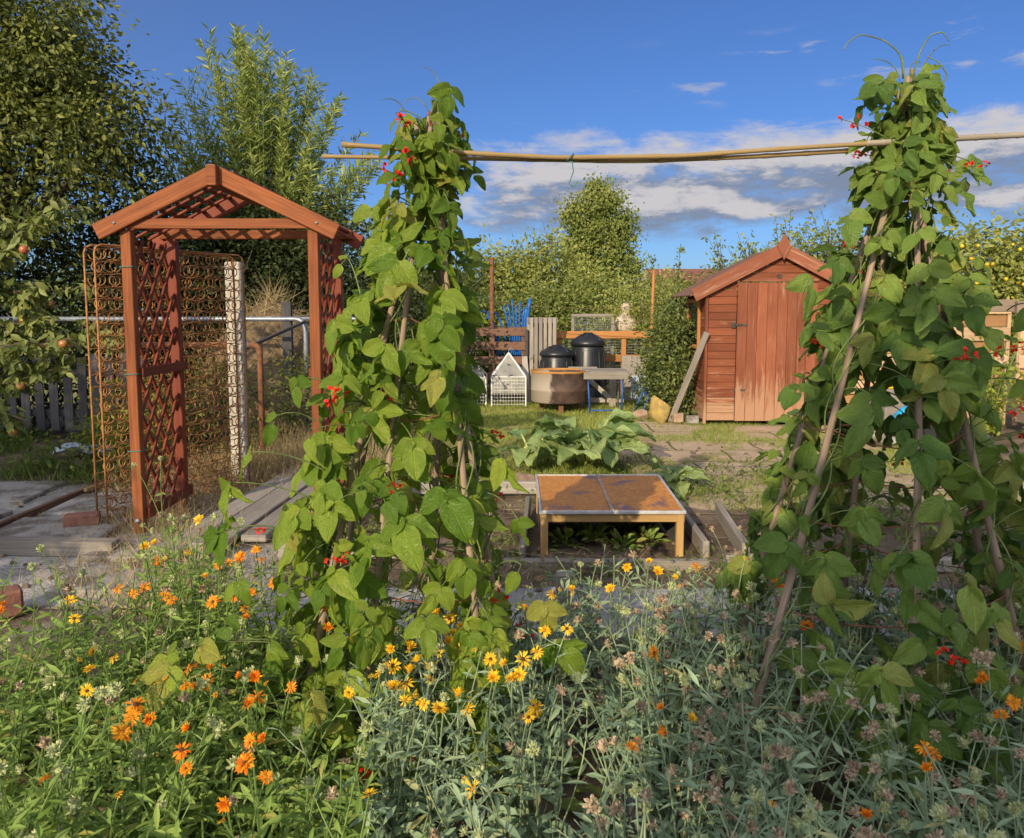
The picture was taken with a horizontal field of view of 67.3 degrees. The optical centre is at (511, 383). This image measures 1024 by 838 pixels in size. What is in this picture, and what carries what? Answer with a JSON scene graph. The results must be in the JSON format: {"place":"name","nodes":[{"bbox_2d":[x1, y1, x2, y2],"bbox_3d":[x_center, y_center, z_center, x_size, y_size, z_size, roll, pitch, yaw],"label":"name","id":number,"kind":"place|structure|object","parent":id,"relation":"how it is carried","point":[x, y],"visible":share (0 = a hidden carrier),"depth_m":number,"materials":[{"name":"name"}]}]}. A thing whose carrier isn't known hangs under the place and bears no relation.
{"place":"outdoors","nodes":[
{"label":"outdoors","id":0,"kind":"place"},
{"bbox_2d":[0,480,230,597],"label":"paving","id":1,"kind":"structure","parent":0,"point":[23,492],"depth_m":5.01,"materials":[{"name":"stone"}]},
{"bbox_2d":[0,536,120,556],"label":"edging board","id":2,"kind":"object","parent":1,"relation":"on","point":[16,546],"visible":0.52,"depth_m":4.59,"materials":[{"name":"grey wood"}]},
{"bbox_2d":[83,244,250,523],"bbox_3d":[-2.465,-0.032,5.642,0.125,1.869,1.245,3,6,29],"label":"bed spring unit","id":3,"kind":"object","parent":1,"relation":"on","point":[185,288],"visible":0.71,"depth_m":5.69,"materials":[{"name":"metal"}]},
{"bbox_2d":[153,464,299,555],"bbox_3d":[-1.940,0.869,5.732,0.170,0.050,2.555,0,5,4],"label":"walkway plank","id":4,"kind":"object","parent":1,"relation":"on","point":[258,493],"visible":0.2,"depth_m":5.48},
{"bbox_2d":[200,479,307,544],"bbox_3d":[-1.750,0.862,5.806,0.190,0.050,2.404,0,5,3],"label":"walkway plank","id":5,"kind":"object","parent":1,"relation":"on","point":[262,508],"visible":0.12,"depth_m":5.42,"materials":[{"name":"wood"}]},
{"bbox_2d":[112,416,456,490],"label":"dry grass","id":6,"kind":"structure","parent":0,"point":[274,462],"depth_m":6.83,"materials":[{"name":"plant"}]},
{"bbox_2d":[0,313,1023,837],"bbox_3d":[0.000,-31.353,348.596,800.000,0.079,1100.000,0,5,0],"label":"ground","id":7,"kind":"structure","parent":0,"point":[678,451],"depth_m":4.51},
{"bbox_2d":[0,637,46,824],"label":"marigold plant","id":8,"kind":"object","parent":7,"relation":"on","point":[14,724],"visible":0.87,"depth_m":2.05,"materials":[{"name":"green plant"}]},
{"bbox_2d":[0,562,83,771],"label":"marigold plant","id":9,"kind":"object","parent":7,"relation":"on","point":[6,645],"visible":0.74,"depth_m":2.36,"materials":[{"name":"green plant"}]},
{"bbox_2d":[0,606,112,659],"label":"bed edge board","id":10,"kind":"object","parent":7,"relation":"on","point":[105,609],"visible":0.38,"depth_m":3.35,"materials":[{"name":"grey wood"}]},
{"bbox_2d":[0,682,123,837],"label":"marigold plant","id":11,"kind":"object","parent":7,"relation":"on","point":[23,814],"visible":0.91,"depth_m":1.69,"materials":[{"name":"green plant"}]},
{"bbox_2d":[0,193,142,437],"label":"apple tree","id":12,"kind":"object","parent":7,"relation":"on","point":[30,296],"visible":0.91,"depth_m":6.03,"materials":[{"name":"green plant"}]},
{"bbox_2d":[0,568,143,748],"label":"marigold plant","id":13,"kind":"object","parent":7,"relation":"on","point":[18,676],"visible":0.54,"depth_m":2.68,"materials":[{"name":"green plant"}]},
{"bbox_2d":[0,353,145,430],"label":"picket fence","id":14,"kind":"object","parent":7,"relation":"on","point":[54,412],"visible":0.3,"depth_m":8.67,"materials":[{"name":"grey wood"}]},
{"bbox_2d":[0,662,147,837],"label":"marigold plant","id":15,"kind":"object","parent":7,"relation":"on","point":[87,689],"visible":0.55,"depth_m":1.96,"materials":[{"name":"green plant"}]},
{"bbox_2d":[0,609,200,798],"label":"marigold plant","id":16,"kind":"object","parent":7,"relation":"on","point":[65,710],"visible":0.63,"depth_m":2.33,"materials":[{"name":"green plant"}]},
{"bbox_2d":[0,0,206,400],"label":"broad tree","id":17,"kind":"object","parent":7,"relation":"on","point":[47,73],"visible":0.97,"depth_m":8.61,"materials":[{"name":"green plant"}]},
{"bbox_2d":[0,150,223,432],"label":"dark shrub","id":18,"kind":"object","parent":7,"relation":"on","point":[39,274],"visible":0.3,"depth_m":9.24,"materials":[{"name":"green plant"}]},
{"bbox_2d":[36,542,211,723],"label":"marigold plant","id":19,"kind":"object","parent":7,"relation":"on","point":[147,612],"visible":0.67,"depth_m":2.74,"materials":[{"name":"green plant"}]},
{"bbox_2d":[0,408,258,491],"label":"weeds","id":20,"kind":"object","parent":7,"relation":"on","point":[43,465],"visible":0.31,"depth_m":6.84,"materials":[{"name":"green plant"}]},
{"bbox_2d":[56,370,204,480],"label":"weed bush","id":21,"kind":"object","parent":7,"relation":"on","point":[98,432],"visible":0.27,"depth_m":6.85,"materials":[{"name":"green plant"}]},
{"bbox_2d":[15,663,259,837],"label":"marigold plant","id":22,"kind":"object","parent":7,"relation":"on","point":[207,767],"visible":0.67,"depth_m":1.99,"materials":[{"name":"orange plant"}]},
{"bbox_2d":[13,691,261,837],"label":"marigold plant","id":23,"kind":"object","parent":7,"relation":"on","point":[73,803],"visible":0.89,"depth_m":1.76,"materials":[{"name":"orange plant"}]},
{"bbox_2d":[38,149,321,410],"bbox_3d":[-4.322,-1.380,10.473,3.616,3.790,2.762,-3,6,-25],"label":"dark shrub","id":24,"kind":"object","parent":7,"relation":"on","point":[203,244],"visible":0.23,"depth_m":10.06,"materials":[{"name":"green plant"}]},
{"bbox_2d":[0,317,361,463],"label":"metal railing","id":25,"kind":"object","parent":7,"relation":"on","point":[258,347],"visible":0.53,"depth_m":7.66,"materials":[{"name":"grey metal"}]},
{"bbox_2d":[131,456,243,644],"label":"marigold plant","id":26,"kind":"object","parent":7,"relation":"on","point":[172,529],"visible":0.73,"depth_m":3.34,"materials":[{"name":"green plant"}]},
{"bbox_2d":[8,461,369,619],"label":"dead grass","id":27,"kind":"structure","parent":7,"relation":"on","point":[182,511],"depth_m":4.88,"materials":[{"name":"plant"}]},
{"bbox_2d":[91,605,300,793],"bbox_3d":[-0.988,0.997,2.373,0.534,0.504,0.538,3,6,26],"label":"marigold plant","id":28,"kind":"object","parent":7,"relation":"on","point":[233,692],"visible":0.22,"depth_m":2.44,"materials":[{"name":"green plant"}]},
{"bbox_2d":[125,493,276,672],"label":"marigold plant","id":29,"kind":"object","parent":7,"relation":"on","point":[198,581],"visible":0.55,"depth_m":3.06,"materials":[{"name":"green plant"}]},
{"bbox_2d":[119,558,294,724],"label":"marigold plant","id":30,"kind":"object","parent":7,"relation":"on","point":[210,616],"visible":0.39,"depth_m":2.68,"materials":[{"name":"green plant"}]},
{"bbox_2d":[144,348,291,460],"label":"bramble","id":31,"kind":"object","parent":7,"relation":"on","point":[221,423],"visible":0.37,"depth_m":7.41,"materials":[{"name":"green plant"}]},
{"bbox_2d":[92,164,363,533],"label":"garden arch","id":32,"kind":"structure","parent":7,"relation":"on","point":[241,191],"depth_m":4.96,"materials":[{"name":"brown wood"}]},
{"bbox_2d":[224,262,248,484],"bbox_3d":[-2.300,-0.054,6.443,0.125,1.900,0.100,-1,5,-6],"label":"concrete post","id":33,"kind":"object","parent":7,"relation":"on","point":[241,348],"visible":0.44,"depth_m":6.39,"materials":[{"name":"concrete"}]},
{"bbox_2d":[116,21,420,329],"bbox_3d":[-3.622,-2.408,11.652,4.732,5.522,2.538,0,5,0],"label":"willow","id":34,"kind":"object","parent":7,"relation":"on","point":[257,146],"visible":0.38,"depth_m":10.93,"materials":[{"name":"green plant"}]},
{"bbox_2d":[197,545,342,681],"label":"marigold plant","id":35,"kind":"object","parent":7,"relation":"on","point":[258,622],"visible":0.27,"depth_m":2.95,"materials":[{"name":"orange plant"}]},
{"bbox_2d":[188,273,353,430],"bbox_3d":[-3.011,-0.439,9.616,2.312,2.152,1.924,0,5,0],"label":"hay heap","id":36,"kind":"object","parent":7,"relation":"on","point":[269,305],"visible":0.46,"depth_m":9.18,"materials":[{"name":"plant"}]},
{"bbox_2d":[155,654,390,837],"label":"marigold plant","id":37,"kind":"object","parent":7,"relation":"on","point":[290,764],"visible":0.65,"depth_m":2.02,"materials":[{"name":"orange plant"}]},
{"bbox_2d":[139,719,427,837],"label":"marigold plant","id":38,"kind":"object","parent":7,"relation":"on","point":[338,829],"visible":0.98,"depth_m":1.74,"materials":[{"name":"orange plant"}]},
{"bbox_2d":[241,463,349,541],"bbox_3d":[-1.540,0.855,5.881,0.160,0.050,2.253,0,5,3],"label":"walkway plank","id":39,"kind":"object","parent":7,"relation":"on","point":[271,519],"visible":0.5,"depth_m":4.97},
{"bbox_2d":[251,350,430,448],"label":"bramble","id":40,"kind":"object","parent":7,"relation":"on","point":[289,406],"visible":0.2,"depth_m":8.00,"materials":[{"name":"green plant"}]},
{"bbox_2d":[205,180,495,410],"bbox_3d":[-2.255,-1.191,10.936,4.150,3.347,2.649,0,5,0],"label":"dark shrub","id":41,"kind":"object","parent":7,"relation":"on","point":[348,278],"visible":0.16,"depth_m":10.63,"materials":[{"name":"green plant"}]},
{"bbox_2d":[285,600,423,724],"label":"marigold plant","id":42,"kind":"object","parent":7,"relation":"on","point":[328,626],"visible":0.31,"depth_m":2.66,"materials":[{"name":"green plant"}]},
{"bbox_2d":[0,464,717,590],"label":"soil","id":43,"kind":"structure","parent":7,"relation":"on","point":[349,563],"depth_m":4.55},
{"bbox_2d":[139,66,586,821],"bbox_3d":[-0.412,0.086,2.606,1.292,2.271,1.252,0,5,0],"label":"runner bean plant","id":44,"kind":"object","parent":7,"relation":"on","point":[445,332],"visible":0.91,"depth_m":2.38,"materials":[{"name":"green plant"}]},
{"bbox_2d":[266,651,491,837],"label":"marigold plant","id":45,"kind":"object","parent":7,"relation":"on","point":[389,799],"visible":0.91,"depth_m":1.98,"materials":[{"name":"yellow plant"}]},
{"bbox_2d":[292,110,495,785],"bbox_3d":[-0.360,0.158,2.627,0.751,2.200,0.870,0,5,0],"label":"bean tepee","id":46,"kind":"object","parent":7,"relation":"on","point":[322,619],"visible":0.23,"depth_m":2.54,"materials":[{"name":"wood"}]},
{"bbox_2d":[322,148,848,162],"bbox_3d":[0.240,-0.745,2.519,1.721,0.050,0.020,0,5,0],"label":"bamboo cane","id":47,"kind":"object","parent":46,"relation":"on","point":[715,158],"visible":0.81,"depth_m":2.52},
{"bbox_2d":[349,607,531,780],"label":"marigold plant","id":48,"kind":"object","parent":7,"relation":"on","point":[441,648],"visible":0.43,"depth_m":2.33,"materials":[{"name":"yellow plant"}]},
{"bbox_2d":[344,219,630,370],"bbox_3d":[-0.690,-1.847,17.108,7.315,3.583,2.920,0,5,0],"label":"hedge mass","id":49,"kind":"object","parent":7,"relation":"on","point":[532,265],"visible":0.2,"depth_m":16.77,"materials":[{"name":"green plant"}]},
{"bbox_2d":[0,440,984,630],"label":"soil clods","id":50,"kind":"object","parent":7,"relation":"on","point":[538,589],"visible":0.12,"depth_m":5.07,"materials":[{"name":"soil"}]},
{"bbox_2d":[465,327,526,398],"bbox_3d":[-0.375,-0.322,12.590,1.250,1.180,0.110,0,5,0],"label":"pallet","id":51,"kind":"object","parent":7,"relation":"on","point":[492,344],"visible":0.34,"depth_m":12.51,"materials":[{"name":"brown wood"}]},
{"bbox_2d":[491,348,526,405],"bbox_3d":[-0.050,-0.113,11.942,0.540,0.886,0.540,0,5,0],"label":"wire cloche","id":52,"kind":"object","parent":7,"relation":"on","point":[509,373],"visible":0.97,"depth_m":11.70,"materials":[{"name":"metal"}]},
{"bbox_2d":[1,629,1018,837],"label":"bed weeds","id":53,"kind":"object","parent":7,"relation":"on","point":[575,803],"visible":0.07,"depth_m":2.37,"materials":[{"name":"green plant"}]},
{"bbox_2d":[396,268,636,371],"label":"elder bush","id":54,"kind":"object","parent":7,"relation":"on","point":[567,306],"visible":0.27,"depth_m":15.00,"materials":[{"name":"green plant"}]},
{"bbox_2d":[445,585,591,740],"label":"marigold plant","id":55,"kind":"object","parent":7,"relation":"on","point":[520,607],"visible":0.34,"depth_m":2.66,"materials":[{"name":"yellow plant"}]},
{"bbox_2d":[428,621,632,804],"bbox_3d":[0.090,0.996,2.299,0.558,0.505,0.604,3,6,28],"label":"marigold plant","id":56,"kind":"object","parent":7,"relation":"on","point":[527,664],"visible":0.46,"depth_m":2.32,"materials":[{"name":"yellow plant"}]},
{"bbox_2d":[423,648,647,837],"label":"marigold plant","id":57,"kind":"object","parent":7,"relation":"on","point":[526,826],"visible":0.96,"depth_m":1.96,"materials":[{"name":"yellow plant"}]},
{"bbox_2d":[498,428,575,468],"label":"rhubarb plant","id":58,"kind":"object","parent":7,"relation":"on","point":[525,454],"visible":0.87,"depth_m":6.92,"materials":[{"name":"green plant"}]},
{"bbox_2d":[527,317,557,392],"bbox_3d":[0.488,-0.401,12.470,0.480,1.320,0.235,-1,6,-15],"label":"pallet","id":59,"kind":"object","parent":7,"relation":"on","point":[541,333],"visible":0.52,"depth_m":12.34,"materials":[{"name":"grey wood"}]},
{"bbox_2d":[357,386,760,480],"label":"lawn grass","id":60,"kind":"structure","parent":7,"relation":"on","point":[592,422],"depth_m":10.20,"materials":[{"name":"plant"}]},
{"bbox_2d":[530,368,587,412],"bbox_3d":[0.700,0.100,11.259,0.868,0.590,0.868,0,5,0],"label":"cut drum","id":61,"kind":"object","parent":7,"relation":"on","point":[561,387],"visible":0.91,"depth_m":10.90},
{"bbox_2d":[428,759,706,837],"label":"marigold plant","id":62,"kind":"object","parent":7,"relation":"on","point":[476,820],"visible":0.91,"depth_m":1.62,"materials":[{"name":"green plant"}]},
{"bbox_2d":[523,544,633,678],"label":"marigold plant","id":63,"kind":"object","parent":7,"relation":"on","point":[587,628],"visible":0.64,"depth_m":3.12,"materials":[{"name":"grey plant"}]},
{"bbox_2d":[571,332,607,397],"bbox_3d":[1.220,-0.263,12.380,0.701,1.103,0.701,0,5,0],"label":"compost bin","id":64,"kind":"object","parent":7,"relation":"on","point":[588,349],"visible":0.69,"depth_m":12.14,"materials":[{"name":"black plastic"}]},
{"bbox_2d":[524,407,656,468],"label":"rhubarb plant","id":65,"kind":"object","parent":7,"relation":"on","point":[612,437],"visible":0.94,"depth_m":6.95,"materials":[{"name":"green plant"}]},
{"bbox_2d":[542,166,658,312],"bbox_3d":[2.509,-3.313,21.755,3.355,5.435,2.397,0,5,0],"label":"birch","id":66,"kind":"object","parent":7,"relation":"on","point":[597,209],"visible":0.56,"depth_m":21.43,"materials":[{"name":"green plant"}]},
{"bbox_2d":[579,368,628,412],"bbox_3d":[1.310,0.102,11.038,0.660,0.594,0.628,0,5,0],"label":"folding table","id":67,"kind":"object","parent":7,"relation":"on","point":[607,373],"visible":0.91,"depth_m":10.76,"materials":[{"name":"grey wood"}]},
{"bbox_2d":[503,558,709,570],"bbox_3d":[0.535,1.048,4.388,1.170,0.090,0.060,0,5,1],"label":"bed edge board","id":68,"kind":"object","parent":7,"relation":"on","point":[681,564],"visible":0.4,"depth_m":4.36,"materials":[{"name":"grey wood"}]},
{"bbox_2d":[535,474,685,556],"bbox_3d":[0.595,0.841,4.966,0.866,0.334,0.856,0,5,0],"label":"cold frame","id":69,"kind":"object","parent":7,"relation":"on","point":[606,498],"visible":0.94,"depth_m":4.77,"materials":[{"name":"brown wood"}]},
{"bbox_2d":[556,330,677,395],"bbox_3d":[1.800,-0.322,12.915,2.200,1.120,0.087,0,5,0],"label":"workbench","id":70,"kind":"object","parent":7,"relation":"on","point":[623,335],"visible":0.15,"depth_m":12.83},
{"bbox_2d":[560,264,690,390],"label":"young shrub","id":71,"kind":"object","parent":7,"relation":"on","point":[630,348],"visible":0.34,"depth_m":13.53,"materials":[{"name":"green plant"}]},
{"bbox_2d":[553,558,700,743],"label":"marigold plant","id":72,"kind":"object","parent":7,"relation":"on","point":[661,612],"visible":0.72,"depth_m":2.72,"materials":[{"name":"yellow plant"}]},
{"bbox_2d":[242,452,1012,590],"bbox_3d":[0.880,0.865,5.741,5.063,0.201,3.531,0,5,0],"label":"ground cover","id":73,"kind":"object","parent":7,"relation":"on","point":[894,515],"visible":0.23,"depth_m":5.27,"materials":[{"name":"green plant"}]},
{"bbox_2d":[574,601,734,789],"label":"marigold plant","id":74,"kind":"object","parent":7,"relation":"on","point":[675,706],"visible":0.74,"depth_m":2.43,"materials":[{"name":"green plant"}]},
{"bbox_2d":[623,286,711,417],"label":"ivy shrub","id":75,"kind":"object","parent":7,"relation":"on","point":[667,356],"visible":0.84,"depth_m":10.58,"materials":[{"name":"green plant"}]},
{"bbox_2d":[552,719,794,837],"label":"marigold plant","id":76,"kind":"object","parent":7,"relation":"on","point":[602,748],"visible":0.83,"depth_m":1.80,"materials":[{"name":"green plant"}]},
{"bbox_2d":[643,462,710,499],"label":"rhubarb plant","id":77,"kind":"object","parent":7,"relation":"on","point":[672,477],"visible":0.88,"depth_m":6.17,"materials":[{"name":"green plant"}]},
{"bbox_2d":[574,778,797,837],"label":"marigold plant","id":78,"kind":"object","parent":7,"relation":"on","point":[591,806],"visible":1,"depth_m":1.52,"materials":[{"name":"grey plant"}]},
{"bbox_2d":[562,634,812,837],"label":"marigold plant","id":79,"kind":"object","parent":7,"relation":"on","point":[659,791],"visible":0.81,"depth_m":2.07,"materials":[{"name":"plant"}]},
{"bbox_2d":[619,545,765,678],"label":"marigold plant","id":80,"kind":"object","parent":7,"relation":"on","point":[691,615],"visible":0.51,"depth_m":3.13,"materials":[{"name":"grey plant"}]},
{"bbox_2d":[656,556,816,723],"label":"marigold plant","id":81,"kind":"object","parent":7,"relation":"on","point":[739,665],"visible":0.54,"depth_m":2.75,"materials":[{"name":"green plant"}]},
{"bbox_2d":[670,234,831,423],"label":"garden shed","id":82,"kind":"structure","parent":7,"relation":"on","point":[749,364],"depth_m":9.69,"materials":[{"name":"paint"}]},
{"bbox_2d":[731,283,817,420],"bbox_3d":[3.291,-0.389,9.700,1.073,1.745,0.027,0,5,0],"label":"door","id":83,"kind":"structure","parent":82,"relation":"in","point":[769,359],"depth_m":9.69,"materials":[{"name":"paint"}]},
{"bbox_2d":[666,633,887,837],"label":"marigold plant","id":84,"kind":"object","parent":7,"relation":"on","point":[789,748],"visible":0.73,"depth_m":1.98,"materials":[{"name":"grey plant"}]},
{"bbox_2d":[672,611,885,813],"bbox_3d":[0.800,0.972,2.334,0.594,0.536,0.523,0,5,0],"label":"marigold plant","id":85,"kind":"object","parent":7,"relation":"on","point":[753,674],"visible":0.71,"depth_m":2.27,"materials":[{"name":"green plant"}]},
{"bbox_2d":[682,204,890,303],"bbox_3d":[5.327,-1.643,14.443,4.262,3.465,2.020,0,5,0],"label":"fruit tree","id":86,"kind":"object","parent":7,"relation":"on","point":[822,256],"visible":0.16,"depth_m":14.30,"materials":[{"name":"green plant"}]},
{"bbox_2d":[709,525,868,677],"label":"flowering plant","id":87,"kind":"object","parent":7,"relation":"on","point":[737,552],"visible":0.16,"depth_m":3.09,"materials":[{"name":"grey plant"}]},
{"bbox_2d":[593,421,1020,515],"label":"path grass","id":88,"kind":"structure","parent":7,"relation":"on","point":[781,441],"depth_m":7.65,"materials":[{"name":"plant"}]},
{"bbox_2d":[751,555,925,716],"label":"marigold plant","id":89,"kind":"object","parent":7,"relation":"on","point":[844,643],"visible":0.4,"depth_m":2.80,"materials":[{"name":"green plant"}]},
{"bbox_2d":[693,744,989,837],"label":"marigold plant","id":90,"kind":"object","parent":7,"relation":"on","point":[867,814],"visible":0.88,"depth_m":1.69,"materials":[{"name":"green plant"}]},
{"bbox_2d":[705,772,1006,837],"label":"flowering plant","id":91,"kind":"object","parent":7,"relation":"on","point":[755,797],"visible":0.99,"depth_m":1.55,"materials":[{"name":"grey plant"}]},
{"bbox_2d":[807,541,922,671],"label":"flowering plant","id":92,"kind":"object","parent":7,"relation":"on","point":[864,631],"visible":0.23,"depth_m":3.09,"materials":[{"name":"green plant"}]},
{"bbox_2d":[715,32,1023,818],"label":"runner bean plant","id":93,"kind":"object","parent":7,"relation":"on","point":[909,329],"visible":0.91,"depth_m":2.39,"materials":[{"name":"green plant"}]},
{"bbox_2d":[729,69,1023,809],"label":"bean tepee","id":94,"kind":"object","parent":7,"relation":"on","point":[916,545],"visible":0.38,"depth_m":2.46,"materials":[{"name":"wood"}]},
{"bbox_2d":[341,141,866,159],"bbox_3d":[0.435,-0.763,2.497,1.971,0.076,0.024,0,5,0],"label":"bamboo cane","id":95,"kind":"object","parent":94,"relation":"on","point":[606,157],"visible":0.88,"depth_m":2.49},
{"bbox_2d":[786,640,1023,837],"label":"marigold plant","id":96,"kind":"object","parent":7,"relation":"on","point":[899,749],"visible":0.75,"depth_m":1.93,"materials":[{"name":"green plant"}]},
{"bbox_2d":[802,602,1016,819],"bbox_3d":[1.143,0.989,2.317,0.557,0.532,0.618,0,5,0],"label":"marigold plant","id":97,"kind":"object","parent":7,"relation":"on","point":[914,698],"visible":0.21,"depth_m":2.27,"materials":[{"name":"green plant"}]},
{"bbox_2d":[846,729,1023,837],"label":"marigold plant","id":98,"kind":"object","parent":7,"relation":"on","point":[918,792],"visible":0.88,"depth_m":1.73,"materials":[{"name":"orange plant"}]},
{"bbox_2d":[861,200,1023,380],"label":"orchard hedge","id":99,"kind":"object","parent":7,"relation":"on","point":[1005,263],"visible":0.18,"depth_m":13.46,"materials":[{"name":"green plant"}]},
{"bbox_2d":[868,554,1023,719],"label":"marigold plant","id":100,"kind":"object","parent":7,"relation":"on","point":[986,590],"visible":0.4,"depth_m":2.67,"materials":[{"name":"green plant"}]},
{"bbox_2d":[877,631,1023,837],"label":"marigold plant","id":101,"kind":"object","parent":7,"relation":"on","point":[987,656],"visible":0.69,"depth_m":2.04,"materials":[{"name":"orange plant"}]},
{"bbox_2d":[883,572,1023,788],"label":"marigold plant","id":102,"kind":"object","parent":7,"relation":"on","point":[976,653],"visible":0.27,"depth_m":2.27,"materials":[{"name":"green plant"}]},
{"bbox_2d":[923,745,1023,837],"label":"marigold plant","id":103,"kind":"object","parent":7,"relation":"on","point":[938,812],"visible":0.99,"depth_m":1.52,"materials":[{"name":"green plant"}]},
{"bbox_2d":[953,299,1017,424],"bbox_3d":[5.589,-0.256,9.469,1.083,1.535,0.076,0,5,4],"label":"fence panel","id":104,"kind":"object","parent":7,"relation":"on","point":[999,317],"visible":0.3,"depth_m":9.41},
{"bbox_2d":[970,332,1023,436],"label":"herb plant","id":105,"kind":"object","parent":7,"relation":"on","point":[990,392],"visible":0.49,"depth_m":8.81,"materials":[{"name":"green plant"}]},
{"bbox_2d":[0,0,1023,312],"label":"sky","id":106,"kind":"structure","parent":0,"point":[545,77],"materials":[{"name":"blue"}]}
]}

